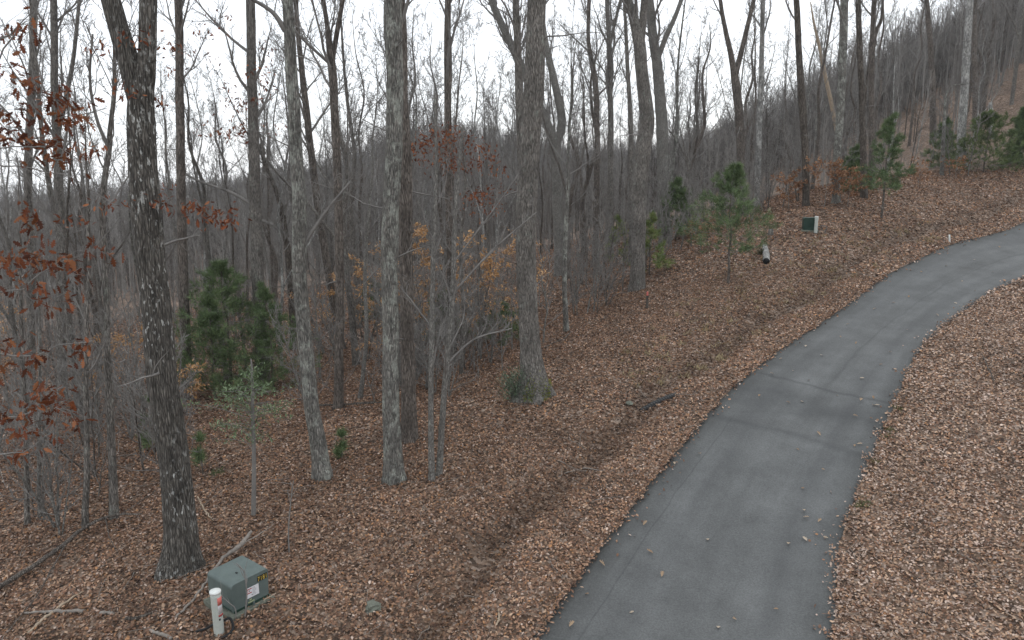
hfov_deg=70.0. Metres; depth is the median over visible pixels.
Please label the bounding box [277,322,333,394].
bare sapling
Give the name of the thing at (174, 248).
bare tree
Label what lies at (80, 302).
bare sapling
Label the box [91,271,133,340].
bare sapling
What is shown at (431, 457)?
sapling
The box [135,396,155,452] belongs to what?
pine tree
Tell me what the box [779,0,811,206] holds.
bare tree
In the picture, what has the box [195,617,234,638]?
black cable
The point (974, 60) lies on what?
bare tree
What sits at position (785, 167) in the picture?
bare sapling
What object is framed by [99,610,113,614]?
fallen branch
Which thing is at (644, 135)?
bare tree
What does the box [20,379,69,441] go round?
bare sapling
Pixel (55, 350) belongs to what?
bare sapling
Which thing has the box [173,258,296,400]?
pine tree
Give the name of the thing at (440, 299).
bare sapling
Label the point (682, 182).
bare sapling
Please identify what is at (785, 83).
bare tree
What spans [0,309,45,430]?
bare sapling
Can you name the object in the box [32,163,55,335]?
bare tree
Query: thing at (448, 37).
bare tree
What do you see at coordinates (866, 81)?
bare tree
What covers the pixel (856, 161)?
pine tree
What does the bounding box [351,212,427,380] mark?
bare sapling
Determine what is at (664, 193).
bare sapling
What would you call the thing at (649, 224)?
pine tree
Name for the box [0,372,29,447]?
bare sapling
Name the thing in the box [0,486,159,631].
fallen branch
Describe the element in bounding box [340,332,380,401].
bare sapling
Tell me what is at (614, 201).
bare sapling
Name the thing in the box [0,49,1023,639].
ground
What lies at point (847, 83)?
bare tree
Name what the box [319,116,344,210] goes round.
bare tree
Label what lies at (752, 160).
bare sapling
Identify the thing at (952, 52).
woods
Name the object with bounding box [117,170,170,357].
bare tree
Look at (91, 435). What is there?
bare sapling
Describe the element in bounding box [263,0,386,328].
bare tree
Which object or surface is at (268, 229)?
bare tree
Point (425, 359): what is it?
bare sapling
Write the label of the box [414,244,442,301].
bare sapling
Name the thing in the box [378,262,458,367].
bare sapling
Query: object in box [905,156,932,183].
beech sapling
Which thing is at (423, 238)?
bare sapling
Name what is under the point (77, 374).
bare sapling
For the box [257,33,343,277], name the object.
bare tree
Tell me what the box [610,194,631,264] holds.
bare sapling
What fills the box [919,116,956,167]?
pine tree
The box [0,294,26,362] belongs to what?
bare sapling
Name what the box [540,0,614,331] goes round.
bare tree
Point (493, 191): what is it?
bare tree
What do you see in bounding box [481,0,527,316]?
bare tree
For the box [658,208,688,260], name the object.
bare sapling
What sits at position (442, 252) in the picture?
beech sapling
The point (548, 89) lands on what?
bare tree
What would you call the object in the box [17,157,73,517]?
sapling
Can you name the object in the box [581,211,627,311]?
bare sapling
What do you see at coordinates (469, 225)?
bare sapling
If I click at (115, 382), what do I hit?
bare sapling
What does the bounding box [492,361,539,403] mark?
evergreen bush
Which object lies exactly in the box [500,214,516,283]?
bare sapling
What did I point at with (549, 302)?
bare sapling
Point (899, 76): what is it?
bare tree
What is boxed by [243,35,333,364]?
bare tree
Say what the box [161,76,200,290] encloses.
bare tree
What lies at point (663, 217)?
bare sapling
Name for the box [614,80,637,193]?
bare tree
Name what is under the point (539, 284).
bare sapling
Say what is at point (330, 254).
bare tree
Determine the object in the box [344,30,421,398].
bare tree
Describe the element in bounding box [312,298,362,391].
bare sapling
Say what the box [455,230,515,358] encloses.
beech sapling
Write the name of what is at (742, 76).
bare tree
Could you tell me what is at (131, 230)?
bare tree
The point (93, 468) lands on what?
bare sapling
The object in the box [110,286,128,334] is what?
bare sapling
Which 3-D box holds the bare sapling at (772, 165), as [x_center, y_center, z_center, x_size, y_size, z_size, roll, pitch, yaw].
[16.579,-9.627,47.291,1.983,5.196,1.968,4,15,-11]
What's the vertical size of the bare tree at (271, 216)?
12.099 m
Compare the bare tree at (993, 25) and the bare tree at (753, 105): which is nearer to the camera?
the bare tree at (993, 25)
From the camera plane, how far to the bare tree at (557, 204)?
41.29 m
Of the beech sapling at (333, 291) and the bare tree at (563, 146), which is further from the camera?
the bare tree at (563, 146)
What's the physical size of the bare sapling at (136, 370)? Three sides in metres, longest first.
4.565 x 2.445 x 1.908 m
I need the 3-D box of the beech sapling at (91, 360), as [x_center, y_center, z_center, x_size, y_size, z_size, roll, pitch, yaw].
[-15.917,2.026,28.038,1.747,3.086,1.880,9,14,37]
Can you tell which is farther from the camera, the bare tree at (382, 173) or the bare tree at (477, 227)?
the bare tree at (382, 173)
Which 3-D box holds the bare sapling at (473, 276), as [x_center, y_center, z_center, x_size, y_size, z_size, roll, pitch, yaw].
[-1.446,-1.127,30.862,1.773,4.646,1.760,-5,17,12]
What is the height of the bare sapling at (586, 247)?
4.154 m
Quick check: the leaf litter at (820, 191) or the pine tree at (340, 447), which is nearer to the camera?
the pine tree at (340, 447)
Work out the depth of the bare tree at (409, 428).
18.59 m
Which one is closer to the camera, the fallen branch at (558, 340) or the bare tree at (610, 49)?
the fallen branch at (558, 340)
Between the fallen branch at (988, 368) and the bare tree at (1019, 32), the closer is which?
the fallen branch at (988, 368)
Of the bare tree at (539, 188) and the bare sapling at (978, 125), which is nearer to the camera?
the bare sapling at (978, 125)
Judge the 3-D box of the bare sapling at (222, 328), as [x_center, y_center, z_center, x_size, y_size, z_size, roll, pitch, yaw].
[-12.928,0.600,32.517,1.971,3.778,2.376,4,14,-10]
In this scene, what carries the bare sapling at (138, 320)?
on the ground at (1000, 103)
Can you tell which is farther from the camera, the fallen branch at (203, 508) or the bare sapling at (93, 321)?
the bare sapling at (93, 321)
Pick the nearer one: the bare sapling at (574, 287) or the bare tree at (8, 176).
the bare sapling at (574, 287)
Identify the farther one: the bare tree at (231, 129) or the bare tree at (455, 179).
the bare tree at (455, 179)
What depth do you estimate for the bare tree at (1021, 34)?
70.64 m
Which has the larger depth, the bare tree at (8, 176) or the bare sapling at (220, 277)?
the bare tree at (8, 176)
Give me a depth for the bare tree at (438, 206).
47.51 m
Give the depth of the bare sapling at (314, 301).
28.22 m
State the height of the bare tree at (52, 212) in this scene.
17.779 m
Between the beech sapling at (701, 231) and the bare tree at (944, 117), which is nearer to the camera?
the beech sapling at (701, 231)
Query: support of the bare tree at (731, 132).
on the ground at (1000, 103)
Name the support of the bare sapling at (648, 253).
on the ground at (1000, 103)
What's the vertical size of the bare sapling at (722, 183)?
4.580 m
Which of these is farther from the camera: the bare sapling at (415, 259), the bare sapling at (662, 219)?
the bare sapling at (662, 219)
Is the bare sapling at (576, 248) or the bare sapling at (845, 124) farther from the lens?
the bare sapling at (845, 124)
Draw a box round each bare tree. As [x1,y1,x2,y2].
[0,0,78,396]
[0,0,98,412]
[0,0,107,398]
[0,82,32,418]
[0,86,53,338]
[0,102,42,280]
[0,131,41,334]
[0,132,46,346]
[0,174,15,272]
[10,169,48,303]
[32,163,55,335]
[35,19,117,335]
[39,179,55,259]
[44,158,109,321]
[46,88,160,333]
[46,125,116,370]
[56,0,161,520]
[64,155,102,354]
[67,206,84,302]
[72,195,99,249]
[75,99,126,305]
[83,33,176,316]
[92,109,137,292]
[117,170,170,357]
[122,167,195,260]
[124,212,170,279]
[134,0,224,400]
[155,53,188,294]
[156,33,218,345]
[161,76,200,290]
[162,148,194,281]
[163,0,286,383]
[166,45,244,380]
[190,150,214,242]
[193,66,247,295]
[194,0,380,365]
[196,118,243,331]
[206,22,287,262]
[208,93,251,368]
[208,171,226,251]
[218,91,284,317]
[227,86,284,314]
[231,0,367,481]
[235,175,250,275]
[239,91,286,286]
[240,91,282,341]
[240,151,282,294]
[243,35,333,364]
[244,136,296,350]
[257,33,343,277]
[263,0,366,348]
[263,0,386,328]
[266,0,376,409]
[266,173,288,279]
[277,88,314,260]
[287,48,333,307]
[287,148,309,257]
[303,150,322,287]
[311,122,374,318]
[316,0,386,318]
[317,88,375,276]
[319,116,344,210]
[327,102,349,221]
[329,114,368,221]
[331,0,469,443]
[334,0,449,485]
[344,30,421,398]
[355,0,454,254]
[362,100,384,266]
[363,32,439,273]
[364,1,434,213]
[365,36,386,158]
[365,112,385,240]
[365,146,383,261]
[366,38,423,258]
[377,133,385,196]
[407,0,479,288]
[408,4,482,278]
[408,93,423,260]
[412,80,439,260]
[413,58,454,278]
[418,132,444,254]
[419,0,487,354]
[420,70,444,243]
[422,77,452,253]
[424,0,478,263]
[438,5,513,303]
[438,60,466,253]
[442,119,467,223]
[456,95,500,278]
[459,138,483,251]
[466,83,504,248]
[468,129,501,246]
[471,110,505,250]
[472,45,516,292]
[472,82,502,260]
[472,89,494,224]
[474,0,573,275]
[475,0,526,220]
[476,87,502,228]
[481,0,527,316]
[483,87,500,224]
[488,0,550,213]
[496,136,512,245]
[500,69,548,215]
[501,118,516,223]
[537,80,555,259]
[538,45,567,238]
[538,105,564,238]
[538,130,550,230]
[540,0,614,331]
[540,32,610,279]
[540,62,556,237]
[541,0,561,249]
[545,38,578,220]
[547,0,631,261]
[566,0,627,230]
[566,17,617,237]
[569,0,638,253]
[570,94,591,230]
[570,129,583,226]
[574,9,626,256]
[576,9,606,190]
[578,5,615,179]
[588,113,607,219]
[590,119,607,226]
[599,0,662,264]
[608,0,658,292]
[614,77,627,242]
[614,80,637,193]
[614,87,638,221]
[619,47,638,194]
[622,0,682,242]
[623,68,654,159]
[649,8,720,213]
[652,0,707,183]
[654,28,701,228]
[666,41,692,187]
[667,42,718,214]
[668,81,683,160]
[679,77,705,195]
[680,62,711,185]
[683,13,731,216]
[692,44,744,193]
[702,1,765,206]
[705,0,755,214]
[721,106,735,170]
[724,6,781,164]
[731,1,782,198]
[742,0,773,205]
[743,37,775,163]
[776,8,796,165]
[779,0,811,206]
[780,0,833,170]
[782,0,855,189]
[806,70,827,145]
[808,0,852,159]
[809,43,833,142]
[811,1,856,154]
[828,0,869,178]
[831,0,857,203]
[833,13,867,150]
[833,34,867,178]
[835,0,890,198]
[846,41,868,145]
[847,0,899,143]
[850,0,880,179]
[861,0,883,186]
[876,0,922,161]
[880,0,903,123]
[902,0,953,146]
[916,0,940,144]
[931,76,967,174]
[956,0,973,170]
[956,0,1001,116]
[960,0,992,140]
[963,0,1016,112]
[970,5,1010,158]
[978,0,1008,109]
[989,0,1023,104]
[993,0,1013,86]
[1010,0,1023,90]
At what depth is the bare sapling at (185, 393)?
22.01 m
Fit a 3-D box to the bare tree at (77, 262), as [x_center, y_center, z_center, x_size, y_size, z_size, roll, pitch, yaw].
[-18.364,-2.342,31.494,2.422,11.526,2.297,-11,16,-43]
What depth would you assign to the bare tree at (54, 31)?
28.11 m
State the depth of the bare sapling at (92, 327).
27.73 m
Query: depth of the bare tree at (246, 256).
46.12 m
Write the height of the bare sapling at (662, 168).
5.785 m
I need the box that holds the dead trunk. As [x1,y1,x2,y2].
[810,2,845,162]
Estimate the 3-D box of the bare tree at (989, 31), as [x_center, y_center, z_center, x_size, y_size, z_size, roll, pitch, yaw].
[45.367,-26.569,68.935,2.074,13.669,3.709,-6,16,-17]
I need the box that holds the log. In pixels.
[762,244,769,263]
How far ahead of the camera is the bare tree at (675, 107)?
53.00 m
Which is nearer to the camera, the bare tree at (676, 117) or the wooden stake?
the wooden stake
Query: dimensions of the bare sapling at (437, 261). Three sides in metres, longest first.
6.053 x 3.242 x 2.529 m
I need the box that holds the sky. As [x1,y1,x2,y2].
[0,0,994,199]
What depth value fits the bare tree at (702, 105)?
54.39 m
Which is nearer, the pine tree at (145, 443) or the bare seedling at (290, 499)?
the bare seedling at (290, 499)
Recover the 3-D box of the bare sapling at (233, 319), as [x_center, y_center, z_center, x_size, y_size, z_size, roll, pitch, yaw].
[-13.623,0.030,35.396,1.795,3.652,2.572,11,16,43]
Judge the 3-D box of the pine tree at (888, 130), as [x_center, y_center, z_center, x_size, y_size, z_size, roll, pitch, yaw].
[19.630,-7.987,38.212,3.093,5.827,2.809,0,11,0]
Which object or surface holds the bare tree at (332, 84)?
on the ground at (1000, 103)
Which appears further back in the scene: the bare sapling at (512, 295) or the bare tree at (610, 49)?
the bare tree at (610, 49)
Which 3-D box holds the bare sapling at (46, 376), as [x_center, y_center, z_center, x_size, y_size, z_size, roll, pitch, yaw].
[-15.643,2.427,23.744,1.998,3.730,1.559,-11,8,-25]
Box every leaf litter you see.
[0,167,1023,416]
[0,265,1023,538]
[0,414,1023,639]
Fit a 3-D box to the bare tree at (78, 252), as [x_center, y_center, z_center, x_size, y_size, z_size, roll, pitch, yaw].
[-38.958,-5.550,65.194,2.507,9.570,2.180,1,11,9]
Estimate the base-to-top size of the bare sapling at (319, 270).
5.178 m
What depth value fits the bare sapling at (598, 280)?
31.35 m
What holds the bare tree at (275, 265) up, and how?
on the ground at (1000, 103)
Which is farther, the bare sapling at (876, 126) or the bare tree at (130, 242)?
the bare sapling at (876, 126)
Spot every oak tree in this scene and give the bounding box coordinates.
[50,0,251,582]
[486,0,599,404]
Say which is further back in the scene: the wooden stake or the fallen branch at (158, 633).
the wooden stake
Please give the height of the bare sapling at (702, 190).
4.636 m
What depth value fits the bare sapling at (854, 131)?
52.30 m
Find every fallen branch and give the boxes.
[0,486,159,631]
[23,609,84,613]
[27,591,81,633]
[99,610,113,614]
[124,612,151,620]
[149,629,172,639]
[175,523,274,617]
[197,496,213,520]
[319,401,380,406]
[494,608,499,627]
[544,332,570,347]
[566,467,602,472]
[640,393,675,410]
[981,354,994,380]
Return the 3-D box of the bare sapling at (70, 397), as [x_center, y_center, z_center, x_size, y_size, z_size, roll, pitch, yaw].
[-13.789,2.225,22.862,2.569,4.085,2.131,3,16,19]
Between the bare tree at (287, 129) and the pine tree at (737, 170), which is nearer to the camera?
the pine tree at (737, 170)
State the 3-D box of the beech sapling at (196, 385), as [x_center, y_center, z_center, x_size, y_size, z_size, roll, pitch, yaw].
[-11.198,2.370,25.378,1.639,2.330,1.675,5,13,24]
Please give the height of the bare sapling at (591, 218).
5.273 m
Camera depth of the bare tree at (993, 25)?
65.55 m
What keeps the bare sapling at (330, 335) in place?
on the ground at (1000, 103)
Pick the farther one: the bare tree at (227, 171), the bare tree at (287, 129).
the bare tree at (287, 129)
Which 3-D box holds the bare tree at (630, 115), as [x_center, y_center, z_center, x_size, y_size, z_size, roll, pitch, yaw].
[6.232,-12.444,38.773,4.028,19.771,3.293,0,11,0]
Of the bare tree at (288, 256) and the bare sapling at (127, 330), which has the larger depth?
the bare tree at (288, 256)
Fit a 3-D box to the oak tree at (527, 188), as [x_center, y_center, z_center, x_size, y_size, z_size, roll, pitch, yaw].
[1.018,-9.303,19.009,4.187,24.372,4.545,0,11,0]
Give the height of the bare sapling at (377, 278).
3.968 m
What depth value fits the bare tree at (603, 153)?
78.93 m
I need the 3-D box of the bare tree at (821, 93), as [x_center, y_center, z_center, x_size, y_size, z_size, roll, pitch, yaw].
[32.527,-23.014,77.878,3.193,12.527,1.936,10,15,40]
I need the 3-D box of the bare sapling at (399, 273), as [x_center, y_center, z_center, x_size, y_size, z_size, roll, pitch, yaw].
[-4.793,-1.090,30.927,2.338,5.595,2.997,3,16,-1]
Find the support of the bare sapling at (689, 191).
on the ground at (1000, 103)
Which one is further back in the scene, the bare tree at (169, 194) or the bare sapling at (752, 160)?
the bare sapling at (752, 160)
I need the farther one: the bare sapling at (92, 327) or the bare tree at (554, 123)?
the bare tree at (554, 123)
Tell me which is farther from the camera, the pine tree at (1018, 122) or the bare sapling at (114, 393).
the pine tree at (1018, 122)
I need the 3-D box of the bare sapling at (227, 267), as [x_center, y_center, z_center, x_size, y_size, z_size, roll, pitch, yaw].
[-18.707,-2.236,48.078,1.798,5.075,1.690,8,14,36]
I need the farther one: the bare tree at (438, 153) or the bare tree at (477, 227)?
the bare tree at (438, 153)
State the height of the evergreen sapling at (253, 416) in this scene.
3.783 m
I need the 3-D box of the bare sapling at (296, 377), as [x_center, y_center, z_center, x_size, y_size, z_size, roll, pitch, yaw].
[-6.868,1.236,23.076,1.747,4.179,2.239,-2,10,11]
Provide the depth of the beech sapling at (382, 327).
27.29 m
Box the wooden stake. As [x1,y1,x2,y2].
[646,292,648,306]
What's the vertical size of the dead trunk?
13.609 m
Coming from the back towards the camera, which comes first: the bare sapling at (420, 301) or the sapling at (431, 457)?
the bare sapling at (420, 301)
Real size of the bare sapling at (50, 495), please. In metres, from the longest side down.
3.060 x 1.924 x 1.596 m
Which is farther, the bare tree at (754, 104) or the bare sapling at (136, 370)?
the bare tree at (754, 104)
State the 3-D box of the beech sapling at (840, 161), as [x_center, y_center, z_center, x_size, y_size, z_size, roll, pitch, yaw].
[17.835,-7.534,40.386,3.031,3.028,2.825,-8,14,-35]
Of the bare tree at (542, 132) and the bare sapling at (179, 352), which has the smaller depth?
the bare sapling at (179, 352)
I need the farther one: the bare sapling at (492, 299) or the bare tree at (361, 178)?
the bare tree at (361, 178)
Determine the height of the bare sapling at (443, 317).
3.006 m
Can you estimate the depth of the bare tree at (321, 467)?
16.63 m
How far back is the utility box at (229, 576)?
12.85 m
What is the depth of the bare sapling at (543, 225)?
56.00 m
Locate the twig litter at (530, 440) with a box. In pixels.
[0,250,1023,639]
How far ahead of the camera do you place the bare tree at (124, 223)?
81.10 m
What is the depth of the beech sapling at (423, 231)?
28.08 m
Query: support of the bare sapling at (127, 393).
on the ground at (1000, 103)
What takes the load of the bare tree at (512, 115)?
on the ground at (1000, 103)
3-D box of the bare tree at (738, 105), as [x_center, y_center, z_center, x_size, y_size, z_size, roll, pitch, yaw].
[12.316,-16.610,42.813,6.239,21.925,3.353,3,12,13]
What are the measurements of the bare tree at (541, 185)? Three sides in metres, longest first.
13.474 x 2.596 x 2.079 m
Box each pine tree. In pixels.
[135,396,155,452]
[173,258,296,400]
[177,293,244,398]
[190,430,224,475]
[232,280,322,388]
[331,426,351,458]
[354,278,379,320]
[417,289,467,340]
[466,300,518,345]
[604,213,628,265]
[627,212,677,274]
[652,176,701,239]
[673,161,783,282]
[840,143,887,191]
[854,110,916,218]
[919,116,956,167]
[944,108,1023,171]
[990,105,1023,166]
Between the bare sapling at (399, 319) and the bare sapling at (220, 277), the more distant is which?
the bare sapling at (220, 277)
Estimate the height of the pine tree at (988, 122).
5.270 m
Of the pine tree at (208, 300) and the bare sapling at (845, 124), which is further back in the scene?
the bare sapling at (845, 124)
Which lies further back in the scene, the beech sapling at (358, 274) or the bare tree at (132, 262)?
the bare tree at (132, 262)
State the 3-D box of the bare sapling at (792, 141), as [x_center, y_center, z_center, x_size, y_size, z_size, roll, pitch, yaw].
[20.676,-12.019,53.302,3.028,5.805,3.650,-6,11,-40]
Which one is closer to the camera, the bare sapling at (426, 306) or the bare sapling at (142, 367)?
the bare sapling at (142, 367)
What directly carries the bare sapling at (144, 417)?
on the ground at (1000, 103)
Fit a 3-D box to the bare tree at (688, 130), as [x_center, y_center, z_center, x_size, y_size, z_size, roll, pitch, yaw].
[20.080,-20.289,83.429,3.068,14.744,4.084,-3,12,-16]
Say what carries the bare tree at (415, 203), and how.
on the ground at (1000, 103)
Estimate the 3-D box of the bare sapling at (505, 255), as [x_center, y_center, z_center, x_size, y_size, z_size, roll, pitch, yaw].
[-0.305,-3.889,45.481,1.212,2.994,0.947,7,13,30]
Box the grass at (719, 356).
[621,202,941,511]
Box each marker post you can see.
[209,588,223,636]
[814,216,818,233]
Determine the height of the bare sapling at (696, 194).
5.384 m
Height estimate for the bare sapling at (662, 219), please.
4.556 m
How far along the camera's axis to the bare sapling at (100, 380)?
25.18 m
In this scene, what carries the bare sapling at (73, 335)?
on the ground at (1000, 103)
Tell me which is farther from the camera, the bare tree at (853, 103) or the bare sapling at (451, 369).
the bare tree at (853, 103)
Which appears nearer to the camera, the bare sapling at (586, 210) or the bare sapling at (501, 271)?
the bare sapling at (501, 271)
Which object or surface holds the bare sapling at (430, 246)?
on the ground at (1000, 103)
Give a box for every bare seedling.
[220,581,236,620]
[235,558,247,616]
[287,481,295,552]
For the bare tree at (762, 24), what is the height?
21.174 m
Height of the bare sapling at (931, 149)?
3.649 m
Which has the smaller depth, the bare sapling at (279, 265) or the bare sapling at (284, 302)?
the bare sapling at (284, 302)
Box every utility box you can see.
[203,555,274,620]
[801,217,818,232]
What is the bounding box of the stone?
[365,599,382,613]
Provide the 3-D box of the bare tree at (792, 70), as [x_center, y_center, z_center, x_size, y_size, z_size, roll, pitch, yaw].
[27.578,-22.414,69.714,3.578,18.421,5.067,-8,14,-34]
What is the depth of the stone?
12.80 m
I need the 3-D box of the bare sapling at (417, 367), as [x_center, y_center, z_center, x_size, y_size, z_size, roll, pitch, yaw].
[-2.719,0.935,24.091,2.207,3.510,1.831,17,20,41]
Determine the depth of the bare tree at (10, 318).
27.02 m
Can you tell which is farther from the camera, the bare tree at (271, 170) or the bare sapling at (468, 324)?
the bare tree at (271, 170)
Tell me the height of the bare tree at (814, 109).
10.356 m
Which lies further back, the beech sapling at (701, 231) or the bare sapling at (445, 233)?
the bare sapling at (445, 233)
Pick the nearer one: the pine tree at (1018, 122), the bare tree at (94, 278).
the bare tree at (94, 278)
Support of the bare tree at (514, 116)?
on the ground at (1000, 103)
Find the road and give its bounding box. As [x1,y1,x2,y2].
[532,222,1023,639]
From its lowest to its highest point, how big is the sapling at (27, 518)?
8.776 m
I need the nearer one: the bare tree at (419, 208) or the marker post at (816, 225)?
the marker post at (816, 225)
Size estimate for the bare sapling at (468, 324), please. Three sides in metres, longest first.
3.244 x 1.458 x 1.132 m
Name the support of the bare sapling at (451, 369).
on the ground at (1000, 103)
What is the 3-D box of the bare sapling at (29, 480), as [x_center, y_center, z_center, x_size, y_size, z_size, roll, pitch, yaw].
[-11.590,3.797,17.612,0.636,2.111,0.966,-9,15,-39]
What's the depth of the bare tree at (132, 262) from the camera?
46.22 m
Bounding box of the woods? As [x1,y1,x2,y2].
[0,0,1023,343]
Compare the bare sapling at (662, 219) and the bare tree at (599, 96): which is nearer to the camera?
the bare sapling at (662, 219)
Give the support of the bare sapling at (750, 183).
on the ground at (1000, 103)
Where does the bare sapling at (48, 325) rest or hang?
on the ground at (1000, 103)
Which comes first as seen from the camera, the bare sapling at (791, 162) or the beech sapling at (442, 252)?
the beech sapling at (442, 252)
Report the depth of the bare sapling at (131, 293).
50.80 m
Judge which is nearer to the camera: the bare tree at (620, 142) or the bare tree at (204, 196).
the bare tree at (204, 196)
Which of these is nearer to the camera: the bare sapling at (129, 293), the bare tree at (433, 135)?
the bare sapling at (129, 293)
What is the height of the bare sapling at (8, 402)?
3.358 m
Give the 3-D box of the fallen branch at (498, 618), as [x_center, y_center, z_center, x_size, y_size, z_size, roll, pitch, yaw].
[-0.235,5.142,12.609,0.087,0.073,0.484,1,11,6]
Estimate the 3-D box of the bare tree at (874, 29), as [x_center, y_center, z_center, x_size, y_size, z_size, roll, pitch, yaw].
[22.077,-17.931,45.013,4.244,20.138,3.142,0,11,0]
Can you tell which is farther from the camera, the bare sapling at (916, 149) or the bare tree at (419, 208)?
the bare tree at (419, 208)
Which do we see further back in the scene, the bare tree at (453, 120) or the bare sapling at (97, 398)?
the bare tree at (453, 120)
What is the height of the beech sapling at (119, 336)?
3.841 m
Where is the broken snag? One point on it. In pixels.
(990, 107)
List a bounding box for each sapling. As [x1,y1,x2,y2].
[0,0,148,486]
[0,158,56,525]
[0,276,89,384]
[0,293,26,396]
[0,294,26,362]
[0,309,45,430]
[0,333,67,434]
[0,369,51,490]
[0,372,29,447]
[0,373,27,440]
[0,378,55,459]
[0,381,99,528]
[2,357,79,519]
[4,347,123,479]
[9,396,90,535]
[11,354,53,416]
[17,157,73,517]
[17,320,105,442]
[17,439,46,514]
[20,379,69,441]
[41,306,56,354]
[46,315,83,372]
[47,324,103,432]
[49,279,123,387]
[54,299,133,404]
[56,98,129,527]
[60,370,117,437]
[62,274,117,398]
[63,346,100,409]
[66,333,123,404]
[68,329,121,456]
[69,378,102,433]
[70,288,92,330]
[81,415,122,496]
[89,301,147,439]
[89,355,116,407]
[89,366,151,437]
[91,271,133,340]
[91,322,200,474]
[93,322,178,394]
[93,348,149,446]
[94,347,122,412]
[97,279,144,405]
[103,337,155,471]
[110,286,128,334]
[122,368,156,464]
[123,275,138,312]
[123,276,139,314]
[124,289,139,339]
[125,361,148,449]
[129,291,175,365]
[141,323,193,394]
[145,332,200,432]
[166,261,221,383]
[167,256,193,349]
[177,358,211,413]
[179,378,198,421]
[181,359,298,515]
[188,261,227,309]
[196,303,241,355]
[202,242,244,308]
[203,285,252,351]
[215,248,233,312]
[217,237,251,308]
[236,245,251,296]
[239,316,274,379]
[247,287,252,325]
[266,295,327,400]
[267,265,332,353]
[269,234,291,294]
[271,266,318,334]
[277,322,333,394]
[288,291,332,343]
[306,255,350,377]
[307,237,334,323]
[307,259,354,354]
[311,237,334,280]
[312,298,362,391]
[317,228,352,284]
[323,266,374,324]
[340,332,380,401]
[345,210,380,320]
[345,271,382,359]
[348,241,399,338]
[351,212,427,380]
[356,275,427,350]
[358,241,399,345]
[362,266,428,387]
[367,256,399,310]
[368,336,382,390]
[372,236,427,322]
[372,290,399,362]
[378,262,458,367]
[395,89,457,481]
[398,222,430,349]
[398,276,428,352]
[399,288,435,379]
[411,110,516,374]
[412,233,485,317]
[413,236,438,330]
[413,250,440,373]
[413,296,448,393]
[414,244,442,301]
[414,279,481,387]
[414,307,460,383]
[415,251,470,361]
[416,218,436,276]
[419,202,479,301]
[420,214,446,289]
[424,122,536,476]
[424,287,467,349]
[426,218,511,355]
[435,282,480,396]
[436,202,470,276]
[437,246,491,331]
[437,264,516,369]
[445,207,491,289]
[454,268,496,369]
[454,285,478,357]
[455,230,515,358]
[457,201,477,257]
[457,243,494,330]
[457,294,486,362]
[465,270,516,362]
[465,319,489,379]
[475,226,549,348]
[478,233,515,311]
[478,273,506,340]
[485,297,515,370]
[498,233,514,278]
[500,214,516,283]
[501,273,518,339]
[506,257,537,322]
[536,201,552,252]
[536,227,558,307]
[536,238,572,341]
[536,257,544,306]
[545,224,585,309]
[546,214,579,289]
[555,220,592,303]
[567,259,587,314]
[568,189,611,284]
[569,246,588,315]
[571,213,598,287]
[576,183,591,228]
[576,183,658,290]
[580,221,614,312]
[581,175,628,235]
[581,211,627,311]
[585,227,645,305]
[587,247,609,313]
[588,222,628,277]
[599,198,621,248]
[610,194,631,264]
[610,197,651,238]
[610,200,631,291]
[614,197,628,241]
[620,165,652,243]
[630,192,662,267]
[646,180,668,256]
[648,177,676,254]
[648,188,676,247]
[649,151,681,246]
[654,179,683,248]
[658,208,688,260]
[669,144,702,246]
[669,163,694,219]
[670,165,705,249]
[672,157,715,230]
[679,155,716,247]
[684,219,716,249]
[685,162,716,234]
[686,165,713,235]
[702,152,736,220]
[706,151,732,217]
[726,161,753,214]
[735,131,766,195]
[742,161,764,220]
[742,170,757,218]
[746,172,770,219]
[748,142,781,192]
[750,167,779,211]
[753,131,791,202]
[753,153,776,210]
[755,129,780,206]
[760,113,813,201]
[761,132,793,196]
[770,166,808,207]
[775,118,820,181]
[776,142,801,197]
[793,130,844,185]
[795,148,826,191]
[803,156,858,206]
[826,114,859,178]
[829,103,858,177]
[829,165,871,205]
[845,128,875,176]
[852,111,899,176]
[902,133,930,176]
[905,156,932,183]
[920,128,941,174]
[935,122,962,169]
[940,126,956,175]
[941,155,971,177]
[965,96,998,174]
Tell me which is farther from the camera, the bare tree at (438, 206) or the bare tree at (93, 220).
the bare tree at (93, 220)
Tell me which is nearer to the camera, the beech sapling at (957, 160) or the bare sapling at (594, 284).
the bare sapling at (594, 284)
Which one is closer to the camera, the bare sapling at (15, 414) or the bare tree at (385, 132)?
the bare sapling at (15, 414)
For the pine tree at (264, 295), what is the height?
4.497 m
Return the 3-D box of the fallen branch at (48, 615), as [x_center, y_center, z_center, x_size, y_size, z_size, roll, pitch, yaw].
[-8.348,5.319,13.324,0.146,0.137,1.193,3,12,13]
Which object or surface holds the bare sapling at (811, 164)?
on the ground at (1000, 103)
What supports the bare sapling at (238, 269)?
on the ground at (1000, 103)
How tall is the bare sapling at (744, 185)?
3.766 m
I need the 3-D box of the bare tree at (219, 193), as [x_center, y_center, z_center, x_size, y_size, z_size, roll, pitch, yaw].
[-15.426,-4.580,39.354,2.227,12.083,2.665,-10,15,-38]
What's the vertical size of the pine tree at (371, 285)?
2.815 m
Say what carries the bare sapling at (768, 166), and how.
on the ground at (1000, 103)
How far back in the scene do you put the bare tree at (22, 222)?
73.50 m
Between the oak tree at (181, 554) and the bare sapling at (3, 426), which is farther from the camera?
the bare sapling at (3, 426)
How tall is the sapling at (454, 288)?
8.595 m
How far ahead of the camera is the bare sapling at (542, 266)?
33.46 m
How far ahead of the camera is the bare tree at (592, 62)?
43.21 m
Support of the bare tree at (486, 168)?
on the ground at (1000, 103)
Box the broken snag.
[988,102,994,138]
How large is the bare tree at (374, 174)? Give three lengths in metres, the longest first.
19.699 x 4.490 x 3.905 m

